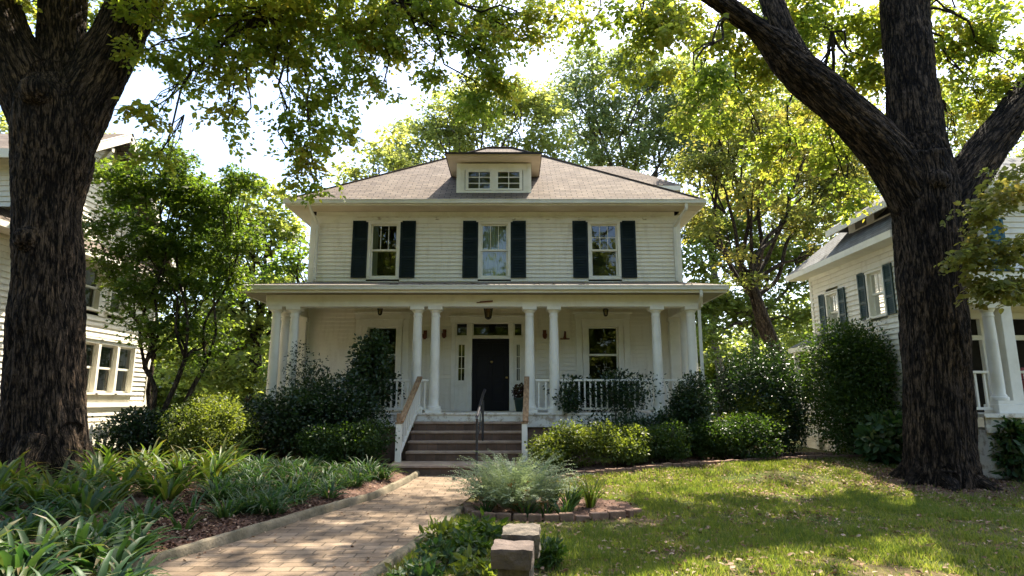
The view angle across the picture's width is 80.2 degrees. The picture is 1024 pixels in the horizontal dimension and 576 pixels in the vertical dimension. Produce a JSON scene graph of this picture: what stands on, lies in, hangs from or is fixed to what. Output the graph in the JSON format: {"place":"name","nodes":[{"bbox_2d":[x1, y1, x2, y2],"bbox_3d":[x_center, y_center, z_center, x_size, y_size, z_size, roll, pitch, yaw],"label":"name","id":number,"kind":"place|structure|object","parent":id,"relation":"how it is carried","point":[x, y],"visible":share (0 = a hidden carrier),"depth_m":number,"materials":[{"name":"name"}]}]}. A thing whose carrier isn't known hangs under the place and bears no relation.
{"place":"outdoors","nodes":[
{"label":"outdoors","id":0,"kind":"place"},
{"bbox_2d":[146,476,479,575],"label":"path","id":1,"kind":"structure","parent":0,"point":[309,547],"depth_m":6.53,"materials":[{"name":"brick"}]},
{"bbox_2d":[0,0,1023,345],"label":"sky","id":2,"kind":"structure","parent":0,"point":[207,141],"materials":[{"name":"white"}]},
{"bbox_2d":[114,411,1023,575],"bbox_3d":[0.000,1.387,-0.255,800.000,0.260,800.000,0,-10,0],"label":"ground","id":3,"kind":"structure","parent":0,"point":[890,568],"depth_m":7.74,"materials":[{"name":"green plant"}]},
{"bbox_2d":[7,543,96,575],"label":"strap plant","id":4,"kind":"object","parent":3,"relation":"on","point":[49,570],"visible":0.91,"depth_m":4.53,"materials":[{"name":"green plant"}]},
{"bbox_2d":[0,134,180,451],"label":"neighbour house","id":5,"kind":"structure","parent":3,"relation":"on","point":[117,377],"depth_m":15.57,"materials":[{"name":"paint"}]},
{"bbox_2d":[86,337,103,394],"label":"window","id":6,"kind":"structure","parent":5,"relation":"in","point":[96,342],"depth_m":15.26,"materials":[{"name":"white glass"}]},
{"bbox_2d":[85,261,104,312],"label":"window","id":7,"kind":"structure","parent":5,"relation":"in","point":[97,297],"depth_m":15.37,"materials":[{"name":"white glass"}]},
{"bbox_2d":[90,339,121,394],"bbox_3d":[-10.562,2.056,15.713,0.324,1.400,0.850,0,-10,0],"label":"window","id":8,"kind":"structure","parent":5,"relation":"in","point":[105,346],"depth_m":15.92,"materials":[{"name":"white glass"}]},
{"bbox_2d":[109,342,137,394],"bbox_3d":[-10.562,2.191,16.450,0.324,1.400,0.850,0,-10,0],"label":"window","id":9,"kind":"structure","parent":5,"relation":"in","point":[119,381],"depth_m":16.67,"materials":[{"name":"white wood"}]},
{"bbox_2d":[42,547,166,575],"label":"strap plant","id":10,"kind":"object","parent":3,"relation":"on","point":[103,568],"visible":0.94,"depth_m":4.67,"materials":[{"name":"green plant"}]},
{"bbox_2d":[98,550,176,575],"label":"strap plant","id":11,"kind":"object","parent":3,"relation":"on","point":[141,564],"visible":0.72,"depth_m":4.86,"materials":[{"name":"green plant"}]},
{"bbox_2d":[153,169,309,409],"bbox_3d":[-10.786,0.621,24.042,8.098,10.775,5.043,0,-10,0],"label":"broad tree","id":12,"kind":"object","parent":3,"relation":"on","point":[282,228],"visible":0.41,"depth_m":23.56,"materials":[{"name":"green plant"}]},
{"bbox_2d":[65,471,419,575],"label":"path edging","id":13,"kind":"object","parent":3,"relation":"on","point":[215,541],"visible":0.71,"depth_m":6.92,"materials":[{"name":"concrete"}]},
{"bbox_2d":[254,234,308,388],"bbox_3d":[-7.268,1.701,20.430,2.607,7.242,2.575,-4,-11,19],"label":"broad tree","id":14,"kind":"object","parent":3,"relation":"on","point":[276,267],"visible":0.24,"depth_m":20.82,"materials":[{"name":"green plant"}]},
{"bbox_2d":[0,0,574,492],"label":"oak tree","id":15,"kind":"object","parent":3,"relation":"on","point":[66,72],"visible":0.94,"depth_m":11.19,"materials":[{"name":"green plant"}]},
{"bbox_2d":[326,123,425,184],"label":"tall tree","id":16,"kind":"object","parent":3,"relation":"on","point":[394,162],"visible":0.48,"depth_m":30.30,"materials":[{"name":"green plant"}]},
{"bbox_2d":[360,506,463,575],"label":"path edging","id":17,"kind":"object","parent":3,"relation":"on","point":[394,557],"visible":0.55,"depth_m":5.85,"materials":[{"name":"concrete"}]},
{"bbox_2d":[384,551,445,575],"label":"weeds","id":18,"kind":"object","parent":3,"relation":"on","point":[428,569],"visible":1,"depth_m":4.97,"materials":[{"name":"green plant"}]},
{"bbox_2d":[412,533,469,571],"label":"weeds","id":19,"kind":"object","parent":3,"relation":"on","point":[436,544],"visible":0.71,"depth_m":5.63,"materials":[{"name":"green plant"}]},
{"bbox_2d":[413,515,476,541],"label":"weeds","id":20,"kind":"object","parent":3,"relation":"on","point":[445,527],"visible":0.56,"depth_m":6.43,"materials":[{"name":"green plant"}]},
{"bbox_2d":[442,525,492,559],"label":"weeds","id":21,"kind":"object","parent":3,"relation":"on","point":[463,541],"visible":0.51,"depth_m":5.87,"materials":[{"name":"green plant"}]},
{"bbox_2d":[447,544,496,575],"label":"weeds","id":22,"kind":"object","parent":3,"relation":"on","point":[482,563],"visible":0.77,"depth_m":5.14,"materials":[{"name":"green plant"}]},
{"bbox_2d":[234,146,728,475],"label":"white house","id":23,"kind":"structure","parent":3,"relation":"on","point":[532,245],"depth_m":17.34,"materials":[{"name":"paint"}]},
{"bbox_2d":[344,367,405,411],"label":"porch plant","id":24,"kind":"object","parent":23,"relation":"on","point":[394,395],"visible":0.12,"depth_m":15.29,"materials":[{"name":"green plant"}]},
{"bbox_2d":[361,318,403,384],"bbox_3d":[-3.695,1.819,17.246,1.230,1.920,0.200,0,-10,0],"label":"window","id":25,"kind":"structure","parent":23,"relation":"in","point":[381,323],"depth_m":17.33,"materials":[{"name":"white wood"}]},
{"bbox_2d":[366,221,402,279],"bbox_3d":[-3.750,-1.090,17.862,1.060,1.755,0.309,0,-10,0],"label":"window","id":26,"kind":"structure","parent":23,"relation":"in","point":[373,226],"depth_m":17.85,"materials":[{"name":"white wood"}]},
{"bbox_2d":[475,389,485,475],"bbox_3d":[-0.678,3.035,13.048,0.078,1.757,1.863,0,-10,2],"label":"iron handrail","id":27,"kind":"object","parent":23,"relation":"on","point":[481,402],"visible":0.96,"depth_m":12.88,"materials":[{"name":"black metal"}]},
{"bbox_2d":[472,339,508,409],"bbox_3d":[-0.605,2.424,17.117,1.040,1.995,0.174,0,-10,0],"label":"front door","id":28,"kind":"structure","parent":23,"relation":"in","point":[490,357],"depth_m":17.16,"materials":[{"name":"black paint"}]},
{"bbox_2d":[476,221,512,279],"bbox_3d":[-0.515,-1.090,17.862,1.060,1.755,0.309,0,-10,0],"label":"window","id":29,"kind":"structure","parent":23,"relation":"in","point":[494,237],"depth_m":17.89,"materials":[{"name":"white glass"}]},
{"bbox_2d":[511,383,523,411],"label":"potted plant","id":30,"kind":"object","parent":23,"relation":"on","point":[518,399],"visible":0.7,"depth_m":15.80,"materials":[{"name":"teal plant"}]},
{"bbox_2d":[543,368,650,411],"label":"porch plant","id":31,"kind":"object","parent":23,"relation":"on","point":[621,373],"visible":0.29,"depth_m":15.30,"materials":[{"name":"green plant"}]},
{"bbox_2d":[581,318,624,378],"bbox_3d":[2.585,1.819,17.246,1.250,1.920,0.200,0,-10,0],"label":"window","id":32,"kind":"structure","parent":23,"relation":"in","point":[587,323],"depth_m":17.30,"materials":[{"name":"white wood"}]},
{"bbox_2d":[586,221,621,279],"bbox_3d":[2.700,-1.101,17.801,1.060,1.755,0.185,0,-10,0],"label":"window","id":33,"kind":"structure","parent":23,"relation":"in","point":[618,276],"depth_m":17.82,"materials":[{"name":"white wood"}]},
{"bbox_2d":[377,63,586,170],"bbox_3d":[-1.730,-2.441,33.785,12.587,20.757,6.452,0,-10,0],"label":"tall tree","id":34,"kind":"object","parent":3,"relation":"on","point":[449,136],"visible":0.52,"depth_m":34.57,"materials":[{"name":"green plant"}]},
{"bbox_2d":[151,290,813,420],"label":"wood","id":35,"kind":"object","parent":3,"relation":"on","point":[177,398],"visible":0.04,"depth_m":40.98,"materials":[{"name":"green plant"}]},
{"bbox_2d":[456,507,508,539],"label":"weeds","id":36,"kind":"object","parent":3,"relation":"on","point":[486,528],"visible":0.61,"depth_m":6.62,"materials":[{"name":"green plant"}]},
{"bbox_2d":[0,452,1023,575],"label":"mulch bed","id":37,"kind":"object","parent":3,"relation":"on","point":[608,506],"visible":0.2,"depth_m":9.01,"materials":[{"name":"brown wood"}]},
{"bbox_2d":[0,499,48,550],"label":"strap plant","id":38,"kind":"object","parent":37,"relation":"on","point":[3,523],"visible":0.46,"depth_m":5.78,"materials":[{"name":"green plant"}]},
{"bbox_2d":[0,455,57,494],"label":"lily plant","id":39,"kind":"object","parent":37,"relation":"on","point":[5,473],"visible":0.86,"depth_m":8.23,"materials":[{"name":"green plant"}]},
{"bbox_2d":[0,472,59,511],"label":"strap plant","id":40,"kind":"object","parent":37,"relation":"on","point":[9,507],"visible":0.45,"depth_m":7.55,"materials":[{"name":"green plant"}]},
{"bbox_2d":[0,491,72,540],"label":"strap plant","id":41,"kind":"object","parent":37,"relation":"on","point":[32,516],"visible":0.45,"depth_m":6.11,"materials":[{"name":"green plant"}]},
{"bbox_2d":[0,526,80,575],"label":"strap plant","id":42,"kind":"object","parent":37,"relation":"on","point":[13,559],"visible":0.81,"depth_m":4.77,"materials":[{"name":"green plant"}]},
{"bbox_2d":[0,473,88,509],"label":"lily plant","id":43,"kind":"object","parent":37,"relation":"on","point":[31,492],"visible":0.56,"depth_m":7.53,"materials":[{"name":"green plant"}]},
{"bbox_2d":[0,515,90,571],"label":"strap plant","id":44,"kind":"object","parent":37,"relation":"on","point":[42,527],"visible":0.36,"depth_m":5.28,"materials":[{"name":"green plant"}]},
{"bbox_2d":[2,452,92,495],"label":"lily plant","id":45,"kind":"object","parent":37,"relation":"on","point":[48,478],"visible":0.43,"depth_m":8.32,"materials":[{"name":"green plant"}]},
{"bbox_2d":[6,492,89,526],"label":"strap plant","id":46,"kind":"object","parent":37,"relation":"on","point":[53,508],"visible":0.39,"depth_m":6.88,"materials":[{"name":"green plant"}]},
{"bbox_2d":[37,470,117,512],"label":"lily plant","id":47,"kind":"object","parent":37,"relation":"on","point":[76,486],"visible":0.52,"depth_m":7.40,"materials":[{"name":"green plant"}]},
{"bbox_2d":[23,501,138,567],"bbox_3d":[-3.791,2.174,5.348,0.807,0.567,1.041,9,-14,-40],"label":"strap plant","id":48,"kind":"object","parent":37,"relation":"on","point":[81,531],"visible":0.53,"depth_m":5.26,"materials":[{"name":"green plant"}]},
{"bbox_2d":[29,480,132,519],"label":"strap plant","id":49,"kind":"object","parent":37,"relation":"on","point":[91,501],"visible":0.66,"depth_m":7.17,"materials":[{"name":"green plant"}]},
{"bbox_2d":[50,457,137,490],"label":"lily plant","id":50,"kind":"object","parent":37,"relation":"on","point":[81,470],"visible":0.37,"depth_m":8.60,"materials":[{"name":"green plant"}]},
{"bbox_2d":[35,494,159,541],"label":"strap plant","id":51,"kind":"object","parent":37,"relation":"on","point":[105,533],"visible":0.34,"depth_m":5.98,"materials":[{"name":"green plant"}]},
{"bbox_2d":[68,446,134,483],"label":"lily plant","id":52,"kind":"object","parent":37,"relation":"on","point":[97,458],"visible":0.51,"depth_m":9.45,"materials":[{"name":"green plant"}]},
{"bbox_2d":[51,477,155,511],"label":"lily plant","id":53,"kind":"object","parent":37,"relation":"on","point":[107,502],"visible":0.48,"depth_m":7.67,"materials":[{"name":"green plant"}]},
{"bbox_2d":[53,522,179,575],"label":"strap plant","id":54,"kind":"object","parent":37,"relation":"on","point":[120,554],"visible":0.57,"depth_m":5.26,"materials":[{"name":"green plant"}]},
{"bbox_2d":[84,498,153,531],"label":"strap plant","id":55,"kind":"object","parent":37,"relation":"on","point":[121,511],"visible":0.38,"depth_m":6.65,"materials":[{"name":"green plant"}]},
{"bbox_2d":[85,457,163,497],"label":"lily plant","id":56,"kind":"object","parent":37,"relation":"on","point":[127,474],"visible":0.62,"depth_m":8.18,"materials":[{"name":"green plant"}]},
{"bbox_2d":[89,404,176,462],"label":"shrub","id":57,"kind":"object","parent":37,"relation":"on","point":[140,419],"visible":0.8,"depth_m":12.29,"materials":[{"name":"green plant"}]},
{"bbox_2d":[92,515,180,551],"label":"strap plant","id":58,"kind":"object","parent":37,"relation":"on","point":[142,533],"visible":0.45,"depth_m":5.85,"materials":[{"name":"green plant"}]},
{"bbox_2d":[98,493,186,528],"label":"strap plant","id":59,"kind":"object","parent":37,"relation":"on","point":[157,514],"visible":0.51,"depth_m":6.84,"materials":[{"name":"green plant"}]},
{"bbox_2d":[114,454,191,494],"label":"lily plant","id":60,"kind":"object","parent":37,"relation":"on","point":[144,472],"visible":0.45,"depth_m":8.41,"materials":[{"name":"green plant"}]},
{"bbox_2d":[130,465,209,500],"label":"lily plant","id":61,"kind":"object","parent":37,"relation":"on","point":[173,489],"visible":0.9,"depth_m":8.16,"materials":[{"name":"green plant"}]},
{"bbox_2d":[8,486,344,575],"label":"mulch chips","id":62,"kind":"object","parent":37,"relation":"on","point":[170,532],"visible":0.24,"depth_m":7.19,"materials":[{"name":"brown wood"}]},
{"bbox_2d":[82,137,272,452],"bbox_3d":[-7.743,0.227,13.578,4.508,7.732,2.718,2,-11,-10],"label":"maple tree","id":63,"kind":"object","parent":37,"relation":"on","point":[184,192],"visible":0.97,"depth_m":13.53,"materials":[{"name":"green plant"}]},
{"bbox_2d":[151,446,221,486],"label":"lily plant","id":64,"kind":"object","parent":37,"relation":"on","point":[178,463],"visible":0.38,"depth_m":8.94,"materials":[{"name":"green plant"}]},
{"bbox_2d":[148,391,262,464],"bbox_3d":[-6.279,2.913,12.449,2.109,1.614,1.808,0,-10,0],"label":"shrub","id":65,"kind":"object","parent":37,"relation":"on","point":[214,425],"visible":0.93,"depth_m":12.25,"materials":[{"name":"green plant"}]},
{"bbox_2d":[181,444,251,483],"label":"lily plant","id":66,"kind":"object","parent":37,"relation":"on","point":[217,468],"visible":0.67,"depth_m":9.41,"materials":[{"name":"green plant"}]},
{"bbox_2d":[35,468,398,569],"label":"fallen leaves","id":67,"kind":"object","parent":37,"relation":"on","point":[230,522],"visible":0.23,"depth_m":7.45,"materials":[{"name":"brown plant"}]},
{"bbox_2d":[192,473,252,501],"bbox_3d":[-4.003,2.764,8.428,0.944,0.450,0.878,-6,-12,30],"label":"liriope","id":68,"kind":"object","parent":37,"relation":"on","point":[215,491],"visible":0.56,"depth_m":8.29,"materials":[{"name":"green plant"}]},
{"bbox_2d":[184,492,261,518],"bbox_3d":[-3.471,2.657,7.388,0.850,0.340,0.814,-3,-11,18],"label":"liriope","id":69,"kind":"object","parent":37,"relation":"on","point":[226,511],"visible":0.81,"depth_m":7.31,"materials":[{"name":"green plant"}]},
{"bbox_2d":[227,395,277,455],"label":"shrub","id":70,"kind":"object","parent":37,"relation":"on","point":[260,444],"visible":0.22,"depth_m":14.21,"materials":[{"name":"green plant"}]},
{"bbox_2d":[240,486,296,515],"bbox_3d":[-3.119,2.672,7.588,0.827,0.363,0.724,0,-10,1],"label":"liriope","id":71,"kind":"object","parent":37,"relation":"on","point":[262,507],"visible":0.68,"depth_m":7.54,"materials":[{"name":"green plant"}]},
{"bbox_2d":[242,485,307,515],"bbox_3d":[-3.008,2.732,7.726,0.885,0.329,0.848,8,-13,-36],"label":"liriope","id":72,"kind":"object","parent":37,"relation":"on","point":[282,511],"visible":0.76,"depth_m":7.72,"materials":[{"name":"green plant"}]},
{"bbox_2d":[282,340,345,455],"bbox_3d":[-4.733,2.636,14.530,1.624,2.840,0.872,0,-10,0],"label":"shrub","id":73,"kind":"object","parent":37,"relation":"on","point":[309,372],"visible":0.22,"depth_m":14.59,"materials":[{"name":"green plant"}]},
{"bbox_2d":[242,365,394,458],"bbox_3d":[-4.485,2.840,13.752,3.700,2.171,1.856,0,-10,0],"label":"shrub","id":74,"kind":"object","parent":37,"relation":"on","point":[296,409],"visible":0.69,"depth_m":13.43,"materials":[{"name":"green plant"}]},
{"bbox_2d":[307,477,350,498],"bbox_3d":[-2.656,2.933,8.900,0.679,0.326,0.777,4,-11,-18],"label":"liriope","id":75,"kind":"object","parent":37,"relation":"on","point":[333,491],"visible":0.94,"depth_m":8.91,"materials":[{"name":"green plant"}]},
{"bbox_2d":[290,417,399,465],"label":"shrub","id":76,"kind":"object","parent":37,"relation":"on","point":[343,442],"visible":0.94,"depth_m":12.73,"materials":[{"name":"green plant"}]},
{"bbox_2d":[336,328,396,456],"bbox_3d":[-3.493,2.530,14.398,1.500,3.170,1.187,0,-10,0],"label":"shrub","id":77,"kind":"object","parent":37,"relation":"on","point":[373,364],"visible":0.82,"depth_m":14.32,"materials":[{"name":"green plant"}]},
{"bbox_2d":[439,447,594,511],"bbox_3d":[-0.001,2.709,8.685,2.162,0.806,2.256,8,-13,-36],"label":"fern shrub","id":78,"kind":"object","parent":37,"relation":"on","point":[507,484],"visible":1,"depth_m":8.33,"materials":[{"name":"green plant"}]},
{"bbox_2d":[522,417,599,472],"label":"shrub","id":79,"kind":"object","parent":37,"relation":"on","point":[568,441],"visible":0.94,"depth_m":12.26,"materials":[{"name":"green plant"}]},
{"bbox_2d":[552,374,584,416],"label":"shrub","id":80,"kind":"object","parent":37,"relation":"on","point":[569,400],"visible":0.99,"depth_m":14.58,"materials":[{"name":"green plant"}]},
{"bbox_2d":[551,480,590,510],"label":"grassy clump","id":81,"kind":"object","parent":37,"relation":"on","point":[570,496],"visible":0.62,"depth_m":8.51,"materials":[{"name":"green plant"}]},
{"bbox_2d":[574,473,614,507],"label":"grassy clump","id":82,"kind":"object","parent":37,"relation":"on","point":[590,499],"visible":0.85,"depth_m":8.69,"materials":[{"name":"green plant"}]},
{"bbox_2d":[583,418,652,465],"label":"shrub","id":83,"kind":"object","parent":37,"relation":"on","point":[624,443],"visible":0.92,"depth_m":12.36,"materials":[{"name":"green plant"}]},
{"bbox_2d":[581,367,670,429],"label":"shrub","id":84,"kind":"object","parent":37,"relation":"on","point":[614,393],"visible":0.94,"depth_m":14.58,"materials":[{"name":"green plant"}]},
{"bbox_2d":[576,409,706,458],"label":"shrub","id":85,"kind":"object","parent":37,"relation":"on","point":[629,420],"visible":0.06,"depth_m":13.85,"materials":[{"name":"green plant"}]},
{"bbox_2d":[642,418,691,462],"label":"shrub","id":86,"kind":"object","parent":37,"relation":"on","point":[667,443],"visible":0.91,"depth_m":12.68,"materials":[{"name":"green plant"}]},
{"bbox_2d":[646,370,718,457],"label":"shrub","id":87,"kind":"object","parent":37,"relation":"on","point":[684,408],"visible":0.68,"depth_m":13.90,"materials":[{"name":"green plant"}]},
{"bbox_2d":[681,411,790,461],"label":"shrub","id":88,"kind":"object","parent":37,"relation":"on","point":[716,439],"visible":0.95,"depth_m":13.49,"materials":[{"name":"green plant"}]},
{"bbox_2d":[719,390,788,456],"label":"shrub","id":89,"kind":"object","parent":37,"relation":"on","point":[751,405],"visible":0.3,"depth_m":14.48,"materials":[{"name":"green plant"}]},
{"bbox_2d":[790,307,901,456],"bbox_3d":[7.997,2.248,14.660,2.552,3.688,2.548,0,-10,0],"label":"shrub","id":90,"kind":"object","parent":37,"relation":"on","point":[849,381],"visible":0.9,"depth_m":14.23,"materials":[{"name":"green plant"}]},
{"bbox_2d":[491,523,540,575],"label":"stone blocks","id":91,"kind":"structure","parent":3,"relation":"on","point":[515,550],"depth_m":4.09,"materials":[{"name":"beige stone"}]},
{"bbox_2d":[534,532,568,570],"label":"weeds","id":92,"kind":"object","parent":3,"relation":"on","point":[555,552],"visible":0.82,"depth_m":5.55,"materials":[{"name":"green plant"}]},
{"bbox_2d":[463,502,641,521],"bbox_3d":[0.481,3.010,8.065,2.465,0.170,0.695,-2,-11,9],"label":"brick edging","id":93,"kind":"object","parent":3,"relation":"on","point":[564,516],"visible":0.76,"depth_m":7.85,"materials":[{"name":"brown brick"}]},
{"bbox_2d":[537,31,727,185],"bbox_3d":[7.331,-4.113,37.582,12.818,25.096,6.672,0,-10,0],"label":"tall tree","id":94,"kind":"object","parent":3,"relation":"on","point":[615,128],"visible":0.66,"depth_m":38.04,"materials":[{"name":"green plant"}]},
{"bbox_2d":[381,457,1023,575],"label":"fallen leaves","id":95,"kind":"object","parent":3,"relation":"on","point":[780,565],"visible":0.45,"depth_m":7.91,"materials":[{"name":"plant"}]},
{"bbox_2d":[545,454,865,479],"bbox_3d":[4.405,3.752,12.790,7.977,0.314,0.432,4,-11,-20],"label":"brick edging","id":96,"kind":"object","parent":3,"relation":"on","point":[640,468],"visible":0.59,"depth_m":12.29,"materials":[{"name":"brown brick"}]},
{"bbox_2d":[680,152,833,366],"bbox_3d":[12.384,0.012,30.411,10.620,14.306,5.682,0,-10,0],"label":"broad tree","id":97,"kind":"object","parent":3,"relation":"on","point":[733,307],"visible":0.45,"depth_m":30.04,"materials":[{"name":"green plant"}]},
{"bbox_2d":[707,331,818,453],"bbox_3d":[6.286,2.677,15.475,2.597,3.159,2.500,5,-12,-27],"label":"shrub","id":98,"kind":"object","parent":3,"relation":"on","point":[770,382],"visible":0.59,"depth_m":14.98,"materials":[{"name":"green plant"}]},
{"bbox_2d":[513,0,1023,492],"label":"oak tree","id":99,"kind":"object","parent":3,"relation":"on","point":[931,188],"visible":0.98,"depth_m":11.74,"materials":[{"name":"green plant"}]},
{"bbox_2d":[664,64,880,439],"bbox_3d":[10.065,-1.374,22.221,9.486,14.122,3.929,2,-11,-11],"label":"young tree","id":100,"kind":"object","parent":3,"relation":"on","point":[750,277],"visible":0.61,"depth_m":22.18,"materials":[{"name":"green plant"}]},
{"bbox_2d":[660,38,885,420],"bbox_3d":[17.673,-4.279,39.548,17.146,26.018,7.989,0,-10,0],"label":"tall tree","id":101,"kind":"object","parent":3,"relation":"on","point":[802,172],"visible":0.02,"depth_m":39.44,"materials":[{"name":"green plant"}]},
{"bbox_2d":[853,409,902,464],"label":"hydrangea","id":102,"kind":"object","parent":3,"relation":"on","point":[879,435],"visible":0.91,"depth_m":12.67,"materials":[{"name":"green plant"}]},
{"bbox_2d":[786,158,1023,479],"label":"neighbour house","id":103,"kind":"structure","parent":3,"relation":"on","point":[846,271],"depth_m":14.40,"materials":[{"name":"paint"}]},
{"bbox_2d":[822,288,839,333],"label":"window","id":104,"kind":"structure","parent":103,"relation":"in","point":[831,299],"depth_m":17.17,"materials":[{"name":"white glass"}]},
{"bbox_2d":[862,265,889,319],"bbox_3d":[9.000,0.120,14.976,0.200,1.240,0.840,0,-10,0],"label":"window","id":105,"kind":"structure","parent":103,"relation":"in","point":[875,291],"depth_m":15.11,"materials":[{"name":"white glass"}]},
{"bbox_2d":[853,75,1023,200],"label":"tall tree","id":106,"kind":"object","parent":3,"relation":"on","point":[969,129],"visible":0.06,"depth_m":33.86,"materials":[{"name":"green plant"}]},
{"bbox_2d":[987,415,1023,482],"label":"shrub","id":107,"kind":"object","parent":3,"relation":"on","point":[1012,439],"visible":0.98,"depth_m":11.10,"materials":[{"name":"green plant"}]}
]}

